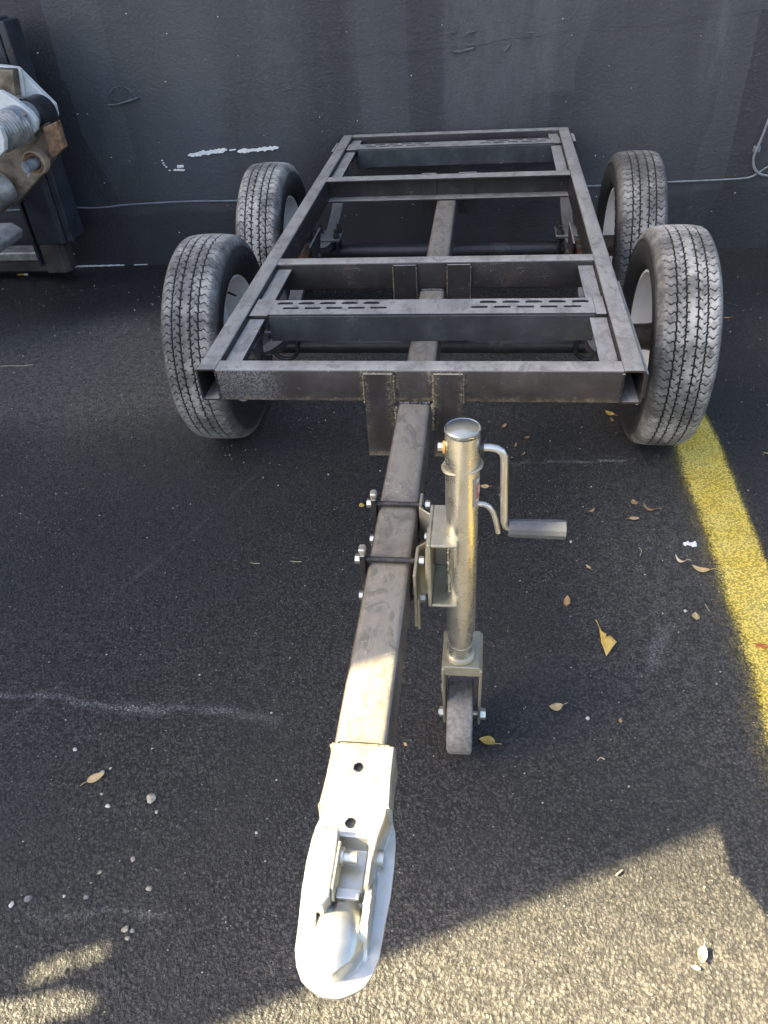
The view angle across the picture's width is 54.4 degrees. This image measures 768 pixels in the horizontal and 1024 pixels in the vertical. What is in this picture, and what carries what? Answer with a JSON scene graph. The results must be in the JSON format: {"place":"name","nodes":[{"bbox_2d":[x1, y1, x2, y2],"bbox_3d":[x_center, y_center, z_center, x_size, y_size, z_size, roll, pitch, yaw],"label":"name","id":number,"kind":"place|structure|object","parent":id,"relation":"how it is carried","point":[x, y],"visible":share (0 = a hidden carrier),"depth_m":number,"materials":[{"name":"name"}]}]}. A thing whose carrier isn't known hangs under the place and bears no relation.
{"place":"outdoors","nodes":[
{"label":"outdoors","id":0,"kind":"place"},
{"bbox_2d":[0,15,83,272],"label":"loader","id":1,"kind":"object","parent":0,"point":[34,185],"visible":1,"depth_m":3.21,"materials":[{"name":"black paint"}]},
{"bbox_2d":[0,247,767,1023],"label":"asphalt ground","id":2,"kind":"structure","parent":0,"point":[208,597],"depth_m":1.73,"materials":[{"name":"black asphalt"}]},
{"bbox_2d":[0,364,32,366],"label":"straw","id":3,"kind":"object","parent":2,"relation":"on","point":[16,365],"visible":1,"depth_m":3.19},
{"bbox_2d":[17,273,27,275],"bbox_3d":[-1.946,-1.280,4.020,0.058,0.012,0.012,0,39,6],"label":"cigarette butt","id":4,"kind":"object","parent":2,"relation":"on","point":[21,274],"visible":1,"depth_m":4.02,"materials":[{"name":"orange paper"}]},
{"bbox_2d":[24,895,32,901],"bbox_3d":[-0.682,0.741,1.431,0.016,0.008,0.012,-28,45,-26],"label":"pebble","id":5,"kind":"object","parent":2,"relation":"on","point":[28,898],"visible":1,"depth_m":1.43,"materials":[{"name":"grey stone"}]},
{"bbox_2d":[80,773,103,785],"bbox_3d":[-0.633,0.580,1.621,0.054,0.004,0.020,-23,47,-18],"label":"fallen leaf","id":6,"kind":"object","parent":2,"relation":"on","point":[95,777],"visible":1,"depth_m":1.62,"materials":[{"name":"beige plant"}]},
{"bbox_2d":[121,925,128,932],"bbox_3d":[-0.479,0.771,1.378,0.013,0.008,0.012,-10,39,-7],"label":"pebble","id":7,"kind":"object","parent":2,"relation":"on","point":[124,929],"visible":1,"depth_m":1.38,"materials":[{"name":"white stone"}]},
{"bbox_2d":[146,793,155,803],"bbox_3d":[-0.491,0.605,1.579,0.020,0.013,0.024,-18,41,-16],"label":"pebble","id":8,"kind":"object","parent":2,"relation":"on","point":[151,797],"visible":1,"depth_m":1.57,"materials":[{"name":"white stone"}]},
{"bbox_2d":[0,0,767,267],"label":"rendered wall","id":9,"kind":"structure","parent":2,"relation":"on","point":[168,100],"depth_m":3.43,"materials":[{"name":"grey paint"}]},
{"bbox_2d":[5,166,767,210],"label":"cable","id":10,"kind":"object","parent":9,"relation":"attached to","point":[236,200],"depth_m":3.78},
{"bbox_2d":[752,146,760,151],"bbox_3d":[1.717,-1.672,3.439,0.030,0.026,0.023,2,39,7],"label":"cable clip","id":11,"kind":"object","parent":9,"relation":"attached to","point":[754,148],"visible":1,"depth_m":3.43,"materials":[{"name":"grey plastic"}]},
{"bbox_2d":[752,119,767,176],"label":"looped cable","id":12,"kind":"object","parent":9,"relation":"hanging from","point":[755,152],"visible":1,"depth_m":3.44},
{"bbox_2d":[0,276,767,1022],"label":"loose grit","id":13,"kind":"object","parent":2,"relation":"on","point":[342,616],"visible":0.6,"depth_m":1.86,"materials":[{"name":"grey gravel"}]},
{"bbox_2d":[161,127,723,1000],"bbox_3d":[0.139,-0.508,2.236,1.613,0.834,3.522,2,39,7],"label":"trailer","id":14,"kind":"object","parent":2,"relation":"on","point":[639,319],"visible":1,"depth_m":2.01,"materials":[{"name":"metal"}]},
{"bbox_2d":[479,736,499,744],"bbox_3d":[0.232,0.503,1.631,0.051,0.011,0.022,10,40,26],"label":"fallen leaf","id":15,"kind":"object","parent":2,"relation":"on","point":[489,740],"visible":1,"depth_m":1.64,"materials":[{"name":"plant"}]},
{"bbox_2d":[549,703,565,710],"bbox_3d":[0.395,0.439,1.692,0.043,0.013,0.020,-7,45,2],"label":"fallen leaf","id":16,"kind":"object","parent":2,"relation":"on","point":[556,706],"visible":1,"depth_m":1.70,"materials":[{"name":"beige plant"}]},
{"bbox_2d":[563,595,569,606],"bbox_3d":[0.476,0.233,1.942,0.017,0.007,0.040,4,46,19],"label":"fallen leaf","id":17,"kind":"object","parent":2,"relation":"on","point":[566,601],"visible":1,"depth_m":1.95,"materials":[{"name":"brown plant"}]},
{"bbox_2d":[596,620,616,655],"bbox_3d":[0.549,0.305,1.842,0.034,0.013,0.117,-5,39,-1],"label":"fallen leaf","id":18,"kind":"object","parent":2,"relation":"on","point":[608,642],"visible":1,"depth_m":1.83,"materials":[{"name":"yellow plant"}]},
{"bbox_2d":[683,541,696,546],"bbox_3d":[0.856,0.090,2.088,0.037,0.013,0.020,2,39,7],"label":"cotton tuft","id":19,"kind":"object","parent":2,"relation":"on","point":[693,544],"visible":1,"depth_m":2.08,"materials":[{"name":"white fabric"}]},
{"bbox_2d":[692,612,699,618],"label":"fallen leaf","id":20,"kind":"object","parent":2,"relation":"on","point":[695,615],"visible":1,"depth_m":1.88,"materials":[{"name":"beige plant"}]},
{"bbox_2d":[698,939,707,962],"bbox_3d":[0.551,0.759,1.288,0.016,0.010,0.042,23,46,29],"label":"fallen leaf","id":21,"kind":"object","parent":2,"relation":"on","point":[702,953],"visible":1,"depth_m":1.29,"materials":[{"name":"beige plant"}]},
{"bbox_2d":[692,565,714,571],"bbox_3d":[0.857,0.151,2.000,0.061,0.017,0.018,15,48,30],"label":"fallen leaf","id":22,"kind":"object","parent":2,"relation":"on","point":[701,569],"visible":1,"depth_m":2.01,"materials":[{"name":"beige plant"}]},
{"bbox_2d":[676,416,767,733],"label":"painted line","id":23,"kind":"object","parent":2,"relation":"on","point":[743,565],"visible":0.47,"depth_m":2.08,"materials":[{"name":"yellow paint"}]},
{"bbox_2d":[754,643,767,647],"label":"fallen leaf","id":24,"kind":"object","parent":23,"relation":"on","point":[762,645],"visible":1,"depth_m":1.80,"materials":[{"name":"orange plant"}]},
{"bbox_2d":[691,965,699,969],"bbox_3d":[0.532,0.777,1.273,0.016,0.002,0.008,13,37,11],"label":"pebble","id":25,"kind":"object","parent":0,"point":[695,967],"visible":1,"depth_m":1.27,"materials":[{"name":"white stone"}]}
]}

